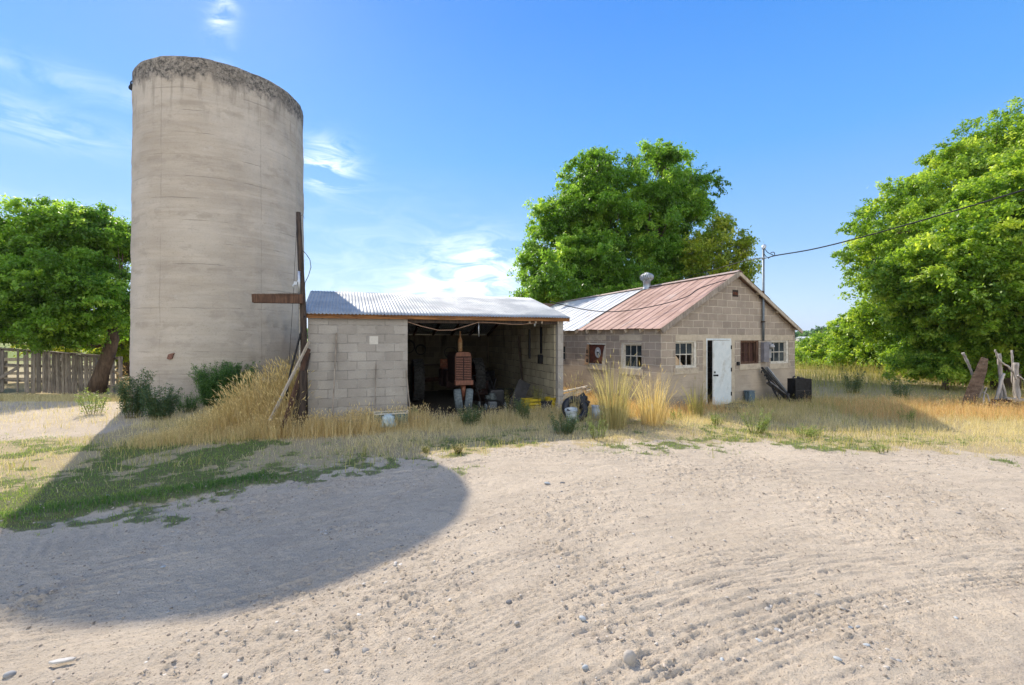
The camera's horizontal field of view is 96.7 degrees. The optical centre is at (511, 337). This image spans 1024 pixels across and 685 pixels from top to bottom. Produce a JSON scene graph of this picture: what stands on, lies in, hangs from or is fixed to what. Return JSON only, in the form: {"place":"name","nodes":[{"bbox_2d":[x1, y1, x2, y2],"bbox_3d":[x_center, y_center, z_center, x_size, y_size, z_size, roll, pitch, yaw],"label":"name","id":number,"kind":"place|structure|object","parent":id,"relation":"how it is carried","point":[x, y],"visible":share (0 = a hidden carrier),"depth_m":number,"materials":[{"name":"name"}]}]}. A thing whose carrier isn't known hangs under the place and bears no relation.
{"place":"outdoors","nodes":[
{"label":"outdoors","id":0,"kind":"place"},
{"bbox_2d":[0,392,124,400],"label":"fence foot grass","id":1,"kind":"structure","parent":0,"point":[45,396],"depth_m":14.95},
{"bbox_2d":[164,353,316,439],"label":"tall golden grass","id":2,"kind":"structure","parent":0,"point":[249,403],"depth_m":9.34,"materials":[{"name":"plant"}]},
{"bbox_2d":[0,339,1023,684],"bbox_3d":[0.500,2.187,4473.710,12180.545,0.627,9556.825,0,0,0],"label":"ground","id":3,"kind":"structure","parent":0,"point":[484,635],"depth_m":3.98,"materials":[{"name":"soil"}]},
{"bbox_2d":[3,670,16,678],"bbox_3d":[-2.873,1.925,2.602,0.057,0.033,0.043,-1,1,-34],"label":"stone","id":4,"kind":"object","parent":3,"relation":"on","point":[9,673],"visible":1,"depth_m":2.59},
{"bbox_2d":[0,347,122,394],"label":"board fence","id":5,"kind":"object","parent":3,"relation":"on","point":[56,376],"visible":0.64,"depth_m":20.14,"materials":[{"name":"wood"}]},
{"bbox_2d":[48,657,75,663],"bbox_3d":[-2.656,1.907,2.688,0.126,0.012,0.034,4,2,-20],"label":"wood chip","id":6,"kind":"object","parent":3,"relation":"on","point":[62,660],"visible":1,"depth_m":2.68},
{"bbox_2d":[0,194,130,392],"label":"elm tree","id":7,"kind":"object","parent":3,"relation":"on","point":[62,267],"visible":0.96,"depth_m":18.19,"materials":[{"name":"green plant"}]},
{"bbox_2d":[4,351,128,383],"bbox_3d":[-19.585,1.750,24.399,29.023,2.000,0.210,0,0,3],"label":"rail fence","id":8,"kind":"object","parent":3,"relation":"on","point":[6,359],"visible":0.1,"depth_m":24.65,"materials":[{"name":"grey wood"}]},
{"bbox_2d":[8,329,129,376],"bbox_3d":[-23.079,-0.087,25.373,12.259,4.074,4.837,0,0,22],"label":"shrub","id":9,"kind":"object","parent":3,"relation":"on","point":[123,349],"visible":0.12,"depth_m":22.88,"materials":[{"name":"green plant"}]},
{"bbox_2d":[74,388,112,414],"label":"weed bush","id":10,"kind":"object","parent":3,"relation":"on","point":[91,407],"visible":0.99,"depth_m":11.64,"materials":[{"name":"green plant"}]},
{"bbox_2d":[112,367,155,418],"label":"weed bush","id":11,"kind":"object","parent":3,"relation":"on","point":[130,403],"visible":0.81,"depth_m":10.99,"materials":[{"name":"green plant"}]},
{"bbox_2d":[138,383,183,420],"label":"weed bush","id":12,"kind":"object","parent":3,"relation":"on","point":[153,405],"visible":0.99,"depth_m":10.65,"materials":[{"name":"green plant"}]},
{"bbox_2d":[175,391,203,412],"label":"weed bush","id":13,"kind":"object","parent":3,"relation":"on","point":[192,404],"visible":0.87,"depth_m":11.81,"materials":[{"name":"green plant"}]},
{"bbox_2d":[188,361,242,408],"bbox_3d":[-8.266,1.298,12.679,1.306,1.318,1.330,0,0,0],"label":"weed bush","id":14,"kind":"object","parent":3,"relation":"on","point":[206,385],"visible":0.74,"depth_m":12.41,"materials":[{"name":"green plant"}]},
{"bbox_2d":[129,56,303,406],"bbox_3d":[-9.548,-2.934,15.123,4.870,10.069,4.916,0,0,0],"label":"silo","id":15,"kind":"object","parent":3,"relation":"on","point":[217,175],"visible":0.78,"depth_m":13.03,"materials":[{"name":"concrete"}]},
{"bbox_2d":[216,360,261,401],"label":"weed bush","id":16,"kind":"object","parent":3,"relation":"on","point":[239,378],"visible":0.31,"depth_m":12.83,"materials":[{"name":"green plant"}]},
{"bbox_2d":[100,400,439,449],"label":"wall foot grass","id":17,"kind":"structure","parent":3,"relation":"on","point":[323,425],"depth_m":8.94,"materials":[{"name":"plant"}]},
{"bbox_2d":[252,212,310,424],"bbox_3d":[-4.904,-0.320,9.668,1.158,4.742,0.341,0,0,-14],"label":"wooden pole","id":18,"kind":"object","parent":3,"relation":"on","point":[299,297],"visible":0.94,"depth_m":9.69,"materials":[{"name":"brown wood"}]},
{"bbox_2d":[285,316,304,399],"bbox_3d":[-4.566,0.403,9.552,0.109,1.754,0.468,0,0,30],"label":"leaning board","id":19,"kind":"object","parent":18,"relation":"attached to","point":[294,356],"visible":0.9,"depth_m":9.56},
{"bbox_2d":[269,342,309,420],"bbox_3d":[-4.576,0.873,9.384,0.048,1.591,0.879,0,0,35],"label":"leaning board","id":20,"kind":"object","parent":3,"relation":"on","point":[292,375],"visible":0.86,"depth_m":9.37,"materials":[{"name":"brown wood"}]},
{"bbox_2d":[282,348,309,427],"bbox_3d":[-4.463,1.013,9.416,0.038,1.603,0.847,0,0,14],"label":"leaning board","id":21,"kind":"object","parent":3,"relation":"on","point":[302,368],"visible":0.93,"depth_m":9.38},
{"bbox_2d":[299,306,299,367],"bbox_3d":[-4.932,0.579,10.600,0.055,2.742,0.030,0,0,0],"label":"white batten","id":22,"kind":"object","parent":3,"relation":"on","point":[299,332],"depth_m":10.59,"materials":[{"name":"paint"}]},
{"bbox_2d":[291,353,310,427],"bbox_3d":[-4.448,1.095,9.577,0.066,1.584,0.584,0,0,13],"label":"leaning board","id":23,"kind":"object","parent":3,"relation":"on","point":[296,399],"visible":0.43,"depth_m":9.46,"materials":[{"name":"brown wood"}]},
{"bbox_2d":[298,371,306,426],"bbox_3d":[-4.382,1.301,9.503,0.093,1.238,0.227,0,0,28],"label":"leaning board","id":24,"kind":"object","parent":3,"relation":"on","point":[302,388],"visible":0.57,"depth_m":9.48,"materials":[{"name":"brown wood"}]},
{"bbox_2d":[332,333,336,420],"bbox_3d":[-3.897,0.918,9.973,0.045,2.068,0.277,0,0,3],"label":"wooden lath","id":25,"kind":"object","parent":3,"relation":"on","point":[334,375],"visible":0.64,"depth_m":9.96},
{"bbox_2d":[374,364,375,410],"bbox_3d":[-3.094,1.275,10.296,0.024,1.356,0.173,0,0,-5],"label":"wooden lath","id":26,"kind":"object","parent":3,"relation":"on","point":[375,386],"visible":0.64,"depth_m":10.30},
{"bbox_2d":[380,413,395,427],"bbox_3d":[-2.638,1.746,9.661,0.307,0.287,0.292,0,0,25],"label":"plastic sack","id":27,"kind":"object","parent":3,"relation":"on","point":[391,419],"visible":0.74,"depth_m":9.60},
{"bbox_2d":[373,410,408,426],"bbox_3d":[-2.655,1.788,9.968,0.740,0.325,0.360,0,0,-17],"label":"bench","id":28,"kind":"object","parent":3,"relation":"on","point":[392,412],"visible":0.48,"depth_m":9.88,"materials":[{"name":"white paint"}]},
{"bbox_2d":[406,370,409,411],"bbox_3d":[-2.401,1.352,10.566,0.184,1.208,0.060,0,0,24],"label":"wooden lath","id":29,"kind":"object","parent":3,"relation":"on","point":[408,389],"visible":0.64,"depth_m":10.55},
{"bbox_2d":[421,445,429,452],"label":"tuft","id":30,"kind":"object","parent":3,"relation":"on","point":[424,449],"visible":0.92,"depth_m":7.70,"materials":[{"name":"green plant"}]},
{"bbox_2d":[306,290,569,423],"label":"equipment shed","id":31,"kind":"structure","parent":3,"relation":"on","point":[371,330],"depth_m":11.37,"materials":[{"name":"grey concrete"}]},
{"bbox_2d":[409,322,531,329],"bbox_3d":[-0.921,-0.282,11.166,3.223,0.219,0.016,0,0,-20],"label":"cable","id":32,"kind":"object","parent":31,"relation":"attached to","point":[474,323],"visible":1,"depth_m":11.23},
{"bbox_2d":[410,331,486,411],"bbox_3d":[-1.701,0.884,13.278,2.198,2.127,3.330,0,0,-18],"label":"tractor","id":33,"kind":"object","parent":3,"relation":"on","point":[459,368],"visible":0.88,"depth_m":13.30,"materials":[{"name":"orange paint"}]},
{"bbox_2d":[452,443,464,453],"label":"tuft","id":34,"kind":"object","parent":3,"relation":"on","point":[459,449],"visible":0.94,"depth_m":7.61,"materials":[{"name":"green plant"}]},
{"bbox_2d":[458,405,485,426],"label":"weed bush","id":35,"kind":"object","parent":3,"relation":"on","point":[467,416],"visible":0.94,"depth_m":10.02,"materials":[{"name":"green plant"}]},
{"bbox_2d":[473,380,488,400],"bbox_3d":[-0.976,1.650,14.256,0.504,0.600,0.504,0,0,0],"label":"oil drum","id":36,"kind":"object","parent":3,"relation":"on","point":[483,393],"visible":0.59,"depth_m":14.07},
{"bbox_2d":[472,374,506,409],"bbox_3d":[-0.659,1.512,12.727,0.630,0.876,1.226,0,0,-26],"label":"lawn mower","id":37,"kind":"object","parent":3,"relation":"on","point":[491,400],"visible":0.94,"depth_m":12.40,"materials":[{"name":"metal"}]},
{"bbox_2d":[488,389,503,407],"bbox_3d":[-0.454,1.700,12.743,0.400,0.500,0.320,0,0,-20],"label":"black tub","id":38,"kind":"object","parent":3,"relation":"on","point":[499,393],"visible":0.57,"depth_m":12.62,"materials":[{"name":"plastic"}]},
{"bbox_2d":[482,378,513,403],"bbox_3d":[-0.448,1.560,13.542,1.029,0.768,0.335,0,0,-20],"label":"scrap pipe","id":39,"kind":"object","parent":3,"relation":"on","point":[512,389],"visible":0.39,"depth_m":13.56,"materials":[{"name":"metal"}]},
{"bbox_2d":[504,388,515,413],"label":"weed bush","id":40,"kind":"object","parent":3,"relation":"on","point":[508,400],"visible":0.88,"depth_m":11.63,"materials":[{"name":"green plant"}]},
{"bbox_2d":[0,436,1021,684],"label":"pebbles","id":41,"kind":"object","parent":3,"relation":"on","point":[520,594],"visible":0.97,"depth_m":3.61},
{"bbox_2d":[0,393,1023,495],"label":"dry grass","id":42,"kind":"structure","parent":3,"relation":"on","point":[1004,427],"depth_m":9.80,"materials":[{"name":"plant"}]},
{"bbox_2d":[0,396,1023,535],"bbox_3d":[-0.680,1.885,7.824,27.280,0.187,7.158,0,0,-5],"label":"green turf","id":43,"kind":"structure","parent":3,"relation":"on","point":[103,502],"depth_m":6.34,"materials":[{"name":"plant"}]},
{"bbox_2d":[0,436,1023,684],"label":"dirt clods","id":44,"kind":"object","parent":3,"relation":"on","point":[892,662],"visible":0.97,"depth_m":3.63,"materials":[{"name":"soil"}]},
{"bbox_2d":[508,379,530,408],"bbox_3d":[0.199,1.562,12.508,0.243,0.846,0.707,0,0,44],"label":"scuffed sheet","id":45,"kind":"object","parent":3,"relation":"on","point":[521,389],"visible":0.79,"depth_m":12.52,"materials":[{"name":"metal"}]},
{"bbox_2d":[518,336,522,379],"bbox_3d":[0.285,0.950,14.185,0.079,2.015,0.478,0,0,-23],"label":"wooden lath","id":46,"kind":"object","parent":3,"relation":"on","point":[520,357],"visible":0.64,"depth_m":14.21,"materials":[{"name":"brown wood"}]},
{"bbox_2d":[513,398,530,419],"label":"weed bush","id":47,"kind":"object","parent":3,"relation":"on","point":[519,410],"visible":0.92,"depth_m":10.69,"materials":[{"name":"green plant"}]},
{"bbox_2d":[418,399,637,435],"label":"weeds","id":48,"kind":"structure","parent":3,"relation":"on","point":[538,411],"depth_m":10.55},
{"bbox_2d":[521,398,540,411],"bbox_3d":[0.498,1.770,11.973,0.440,0.355,0.320,0,0,-20],"label":"crate","id":49,"kind":"object","parent":3,"relation":"on","point":[532,401],"visible":0.45,"depth_m":11.87,"materials":[{"name":"yellow plastic"}]},
{"bbox_2d":[532,386,544,408],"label":"weed bush","id":50,"kind":"object","parent":3,"relation":"on","point":[539,398],"visible":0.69,"depth_m":11.99,"materials":[{"name":"green plant"}]},
{"bbox_2d":[539,400,551,411],"bbox_3d":[0.890,1.798,11.978,0.344,0.305,0.344,0,0,0],"label":"bucket","id":51,"kind":"object","parent":3,"relation":"on","point":[543,404],"visible":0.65,"depth_m":11.85,"materials":[{"name":"black plastic"}]},
{"bbox_2d":[544,396,555,407],"bbox_3d":[1.028,1.768,12.157,0.324,0.365,0.324,0,0,0],"label":"bucket","id":52,"kind":"object","parent":3,"relation":"on","point":[546,398],"visible":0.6,"depth_m":12.04,"materials":[{"name":"yellow plastic"}]},
{"bbox_2d":[548,412,579,434],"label":"weed bush","id":53,"kind":"object","parent":3,"relation":"on","point":[566,426],"visible":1,"depth_m":9.20,"materials":[{"name":"green plant"}]},
{"bbox_2d":[559,371,582,410],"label":"bunchgrass","id":54,"kind":"object","parent":3,"relation":"on","point":[574,403],"visible":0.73,"depth_m":10.65,"materials":[{"name":"beige plant"}]},
{"bbox_2d":[565,407,576,422],"bbox_3d":[1.364,1.791,10.443,0.294,0.325,0.294,-6,10,0],"label":"bucket","id":55,"kind":"object","parent":3,"relation":"on","point":[572,411],"visible":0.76,"depth_m":10.35,"materials":[{"name":"white plastic"}]},
{"bbox_2d":[562,392,589,421],"bbox_3d":[1.536,1.637,10.722,0.771,0.668,0.448,0,0,-20],"label":"old tyre","id":56,"kind":"object","parent":3,"relation":"on","point":[567,402],"visible":0.82,"depth_m":10.69,"materials":[{"name":"black rubber"}]},
{"bbox_2d":[591,405,600,418],"bbox_3d":[2.053,1.794,10.966,0.314,0.315,0.314,7,-3,0],"label":"bucket","id":57,"kind":"object","parent":3,"relation":"on","point":[594,410],"visible":0.43,"depth_m":10.86,"materials":[{"name":"white plastic"}]},
{"bbox_2d":[586,411,608,438],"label":"weed bush","id":58,"kind":"object","parent":3,"relation":"on","point":[598,429],"visible":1,"depth_m":8.80,"materials":[{"name":"green plant"}]},
{"bbox_2d":[571,350,662,429],"bbox_3d":[2.357,1.090,9.997,2.365,1.720,2.048,0,0,0],"label":"bunchgrass","id":59,"kind":"object","parent":3,"relation":"on","point":[619,419],"visible":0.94,"depth_m":9.71,"materials":[{"name":"plant"}]},
{"bbox_2d":[506,137,731,303],"bbox_3d":[5.860,-4.431,24.574,12.202,12.850,8.062,0,0,-19],"label":"boxelder tree","id":60,"kind":"object","parent":3,"relation":"on","point":[591,242],"visible":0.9,"depth_m":23.27,"materials":[{"name":"green plant"}]},
{"bbox_2d":[623,650,636,664],"bbox_3d":[0.703,1.915,2.724,0.098,0.090,0.064,3,-5,-29],"label":"stone","id":61,"kind":"object","parent":3,"relation":"on","point":[629,657],"visible":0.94,"depth_m":2.70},
{"bbox_2d":[627,362,684,425],"bbox_3d":[3.111,1.220,10.125,1.868,1.459,2.112,0,0,0],"label":"bunchgrass","id":62,"kind":"object","parent":3,"relation":"on","point":[652,410],"visible":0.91,"depth_m":10.08,"materials":[{"name":"yellow plant"}]},
{"bbox_2d":[542,244,802,408],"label":"block house","id":63,"kind":"structure","parent":3,"relation":"on","point":[731,335],"depth_m":13.56,"materials":[{"name":"concrete"}]},
{"bbox_2d":[563,344,565,360],"bbox_3d":[1.788,0.523,16.177,0.140,0.585,0.597,0,0,-28],"label":"window","id":64,"kind":"structure","parent":63,"relation":"in","point":[564,345],"depth_m":16.08,"materials":[{"name":"white glass"}]},
{"bbox_2d":[585,343,605,366],"bbox_3d":[2.667,0.536,14.436,0.134,0.724,1.055,0,0,-28],"label":"window","id":65,"kind":"structure","parent":63,"relation":"in","point":[595,348],"depth_m":14.43,"materials":[{"name":"white paint"}]},
{"bbox_2d":[621,343,641,369],"bbox_3d":[3.455,0.514,13.043,0.140,0.743,0.857,0,0,-28],"label":"window","id":66,"kind":"structure","parent":63,"relation":"in","point":[628,350],"depth_m":13.12,"materials":[{"name":"white paint"}]},
{"bbox_2d":[550,279,726,311],"bbox_3d":[3.655,-1.241,13.487,5.312,0.965,0.781,0,0,16],"label":"roof cable","id":67,"kind":"object","parent":63,"relation":"attached to","point":[644,307],"visible":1,"depth_m":13.08,"materials":[{"name":"black metal"}]},
{"bbox_2d":[676,341,695,367],"bbox_3d":[4.737,0.450,12.508,0.836,0.740,0.140,0,0,-28],"label":"window","id":68,"kind":"structure","parent":63,"relation":"in","point":[685,348],"depth_m":12.55,"materials":[{"name":"white paint"}]},
{"bbox_2d":[665,257,761,282],"bbox_3d":[7.548,-2.575,18.531,0.962,0.320,9.153,0,0,-8],"label":"thin wire","id":69,"kind":"object","parent":63,"relation":"attached to","point":[714,269],"visible":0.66,"depth_m":17.30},
{"bbox_2d":[712,340,731,404],"bbox_3d":[6.014,1.005,12.948,0.972,1.850,0.125,0,0,-36],"label":"door","id":70,"kind":"structure","parent":63,"relation":"in","point":[721,350],"depth_m":12.93,"materials":[{"name":"white paint"}]},
{"bbox_2d":[741,340,757,363],"bbox_3d":[7.141,0.432,13.786,0.875,0.704,0.140,0,0,-28],"label":"window","id":71,"kind":"structure","parent":63,"relation":"in","point":[755,342],"depth_m":13.85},
{"bbox_2d":[771,340,787,363],"bbox_3d":[8.459,0.444,14.488,0.966,0.728,0.140,0,0,-28],"label":"window","id":72,"kind":"structure","parent":63,"relation":"in","point":[779,354],"depth_m":14.55,"materials":[{"name":"white paint"}]},
{"bbox_2d":[768,189,1023,258],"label":"power line","id":73,"kind":"object","parent":63,"relation":"attached to","point":[905,224],"visible":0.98,"depth_m":11.21,"materials":[{"name":"black metal"}]},
{"bbox_2d":[670,408,682,419],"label":"weed bush","id":74,"kind":"object","parent":3,"relation":"on","point":[674,413],"visible":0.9,"depth_m":10.71,"materials":[{"name":"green plant"}]},
{"bbox_2d":[679,381,711,416],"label":"bunchgrass","id":75,"kind":"object","parent":3,"relation":"on","point":[696,403],"visible":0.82,"depth_m":11.20,"materials":[{"name":"yellow plant"}]},
{"bbox_2d":[710,413,726,425],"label":"weed bush","id":76,"kind":"object","parent":3,"relation":"on","point":[715,420],"visible":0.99,"depth_m":10.01,"materials":[{"name":"green plant"}]},
{"bbox_2d":[673,211,765,282],"bbox_3d":[10.051,-2.126,22.249,3.900,8.169,3.362,0,0,0],"label":"tree","id":77,"kind":"object","parent":3,"relation":"on","point":[704,255],"visible":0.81,"depth_m":21.68,"materials":[{"name":"green plant"}]},
{"bbox_2d":[705,403,750,409],"bbox_3d":[6.153,1.950,12.753,1.260,0.100,0.743,0,0,-28],"label":"door step","id":78,"kind":"object","parent":3,"relation":"on","point":[743,405],"depth_m":12.76,"materials":[{"name":"concrete"}]},
{"bbox_2d":[744,390,754,402],"bbox_3d":[7.039,1.758,13.497,0.279,0.385,0.200,0,0,-22],"label":"blue canister","id":79,"kind":"object","parent":3,"relation":"on","point":[748,394],"visible":0.77,"depth_m":13.43,"materials":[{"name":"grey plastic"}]},
{"bbox_2d":[738,408,773,433],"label":"weed bush","id":80,"kind":"object","parent":3,"relation":"on","point":[761,426],"visible":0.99,"depth_m":9.27,"materials":[{"name":"green plant"}]},
{"bbox_2d":[761,367,791,402],"bbox_3d":[8.161,1.441,13.750,1.283,1.129,0.500,0,0,4],"label":"scrap iron","id":81,"kind":"object","parent":3,"relation":"on","point":[780,389],"visible":0.79,"depth_m":13.80,"materials":[{"name":"metal"}]},
{"bbox_2d":[563,385,1023,427],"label":"cheatgrass","id":82,"kind":"object","parent":3,"relation":"on","point":[950,406],"visible":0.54,"depth_m":11.64,"materials":[{"name":"plant"}]},
{"bbox_2d":[1002,397,1023,400],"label":"plank","id":83,"kind":"object","parent":82,"relation":"on","point":[1010,398],"visible":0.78,"depth_m":12.14,"materials":[{"name":"grey wood"}]},
{"bbox_2d":[787,376,811,401],"bbox_3d":[8.657,1.541,13.713,0.554,0.818,0.331,0,0,-10],"label":"steel box","id":84,"kind":"object","parent":3,"relation":"on","point":[799,385],"visible":0.86,"depth_m":13.58,"materials":[{"name":"metal"}]},
{"bbox_2d":[786,422,826,437],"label":"weed bush","id":85,"kind":"object","parent":3,"relation":"on","point":[808,431],"visible":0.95,"depth_m":8.94,"materials":[{"name":"green plant"}]},
{"bbox_2d":[810,325,826,337],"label":"distant tree","id":86,"kind":"object","parent":3,"relation":"on","point":[818,328],"visible":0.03,"depth_m":109.85,"materials":[{"name":"green plant"}]},
{"bbox_2d":[795,329,842,368],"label":"shrub","id":87,"kind":"object","parent":3,"relation":"on","point":[804,349],"visible":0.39,"depth_m":29.46,"materials":[{"name":"green plant"}]},
{"bbox_2d":[795,328,871,339],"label":"distant wood","id":88,"kind":"object","parent":3,"relation":"on","point":[804,334],"visible":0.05,"depth_m":326.15,"materials":[{"name":"green plant"}]},
{"bbox_2d":[813,316,883,371],"bbox_3d":[20.551,0.510,27.488,4.141,3.938,5.024,0,0,28],"label":"shrub","id":89,"kind":"object","parent":3,"relation":"on","point":[836,352],"visible":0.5,"depth_m":27.06,"materials":[{"name":"green plant"}]},
{"bbox_2d":[839,366,866,393],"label":"weed bush","id":90,"kind":"object","parent":3,"relation":"on","point":[855,387],"visible":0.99,"depth_m":15.96,"materials":[{"name":"green plant"}]},
{"bbox_2d":[837,298,891,372],"bbox_3d":[21.424,-0.201,26.199,4.845,4.826,5.327,0,0,0],"label":"shrub","id":91,"kind":"object","parent":3,"relation":"on","point":[867,350],"visible":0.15,"depth_m":25.65,"materials":[{"name":"green plant"}]},
{"bbox_2d":[709,355,1023,422],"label":"meadow grass","id":92,"kind":"structure","parent":3,"relation":"on","point":[868,375],"depth_m":17.41,"materials":[{"name":"plant"}]},
{"bbox_2d":[872,443,891,452],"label":"weed bush","id":93,"kind":"object","parent":3,"relation":"on","point":[883,447],"visible":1,"depth_m":7.76,"materials":[{"name":"green plant"}]},
{"bbox_2d":[861,313,908,377],"bbox_3d":[20.625,0.135,22.430,4.937,4.092,5.047,0,0,0],"label":"shrub","id":94,"kind":"object","parent":3,"relation":"on","point":[887,346],"visible":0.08,"depth_m":23.16,"materials":[{"name":"green plant"}]},
{"bbox_2d":[885,375,913,397],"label":"weed bush","id":95,"kind":"object","parent":3,"relation":"on","point":[898,391],"visible":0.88,"depth_m":14.28,"materials":[{"name":"green plant"}]},
{"bbox_2d":[897,405,915,422],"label":"weed bush","id":96,"kind":"object","parent":3,"relation":"on","point":[910,415],"visible":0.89,"depth_m":10.38,"materials":[{"name":"green plant"}]},
{"bbox_2d":[830,96,1023,342],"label":"maple tree","id":97,"kind":"object","parent":3,"relation":"on","point":[954,162],"visible":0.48,"depth_m":23.54,"materials":[{"name":"green plant"}]},
{"bbox_2d":[855,130,1023,390],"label":"maple tree","id":98,"kind":"object","parent":3,"relation":"on","point":[957,283],"visible":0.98,"depth_m":15.79,"materials":[{"name":"green plant"}]},
{"bbox_2d":[878,339,1015,389],"bbox_3d":[16.517,0.678,17.535,3.744,2.731,4.031,0,0,38],"label":"shrub","id":99,"kind":"object","parent":3,"relation":"on","point":[929,363],"visible":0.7,"depth_m":16.99,"materials":[{"name":"green plant"}]},
{"bbox_2d":[961,352,972,374],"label":"bare branch","id":100,"kind":"object","parent":3,"relation":"on","point":[967,361],"visible":0.54,"depth_m":13.08,"materials":[{"name":"grey wood"}]},
{"bbox_2d":[962,357,987,406],"bbox_3d":[12.928,1.336,12.720,1.021,1.592,0.240,0,0,0],"label":"leaning slab","id":101,"kind":"object","parent":3,"relation":"on","point":[975,385],"depth_m":12.60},
{"bbox_2d":[993,373,1005,401],"bbox_3d":[13.302,1.517,12.446,0.374,1.094,0.104,0,0,0],"label":"bare post","id":102,"kind":"object","parent":3,"relation":"on","point":[998,391],"visible":0.65,"depth_m":12.43,"materials":[{"name":"grey wood"}]},
{"bbox_2d":[997,354,1003,398],"bbox_3d":[13.524,1.251,12.600,0.183,1.633,0.110,0,0,0],"label":"bare post","id":103,"kind":"object","parent":3,"relation":"on","point":[1000,368],"visible":0.56,"depth_m":12.57,"materials":[{"name":"grey wood"}]},
{"bbox_2d":[994,350,1016,379],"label":"bare branch","id":104,"kind":"object","parent":103,"relation":"attached to","point":[1008,366],"visible":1,"depth_m":12.48,"materials":[{"name":"grey wood"}]},
{"bbox_2d":[1002,383,1006,396],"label":"bare branch","id":105,"kind":"object","parent":3,"relation":"on","point":[1004,391],"visible":0.48,"depth_m":12.53,"materials":[{"name":"grey wood"}]},
{"bbox_2d":[1010,350,1014,401],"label":"bare branch","id":106,"kind":"object","parent":3,"relation":"on","point":[1012,359],"visible":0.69,"depth_m":12.69,"materials":[{"name":"grey wood"}]},
{"bbox_2d":[1013,363,1020,402],"bbox_3d":[13.981,1.311,12.601,0.184,1.241,0.136,0,0,0],"label":"bare post","id":107,"kind":"object","parent":3,"relation":"on","point":[1017,391],"visible":0.69,"depth_m":12.56,"materials":[{"name":"grey wood"}]},
{"bbox_2d":[0,0,1023,331],"label":"sky","id":108,"kind":"structure","parent":0,"point":[429,126],"materials":[{"name":"blue"}]},
{"bbox_3d":[2.288,1.760,14.400,0.100,0.380,0.200,0,0,0],"label":"support block","id":109,"kind":"object","parent":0,"visible":0},
{"bbox_2d":[563,389,590,399],"bbox_3d":[2.107,1.750,14.251,0.114,0.213,1.840,0,0,45],"label":"white plank","id":110,"kind":"object","parent":109,"relation":"on","point":[575,393],"visible":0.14,"depth_m":14.04,"materials":[{"name":"paint"}]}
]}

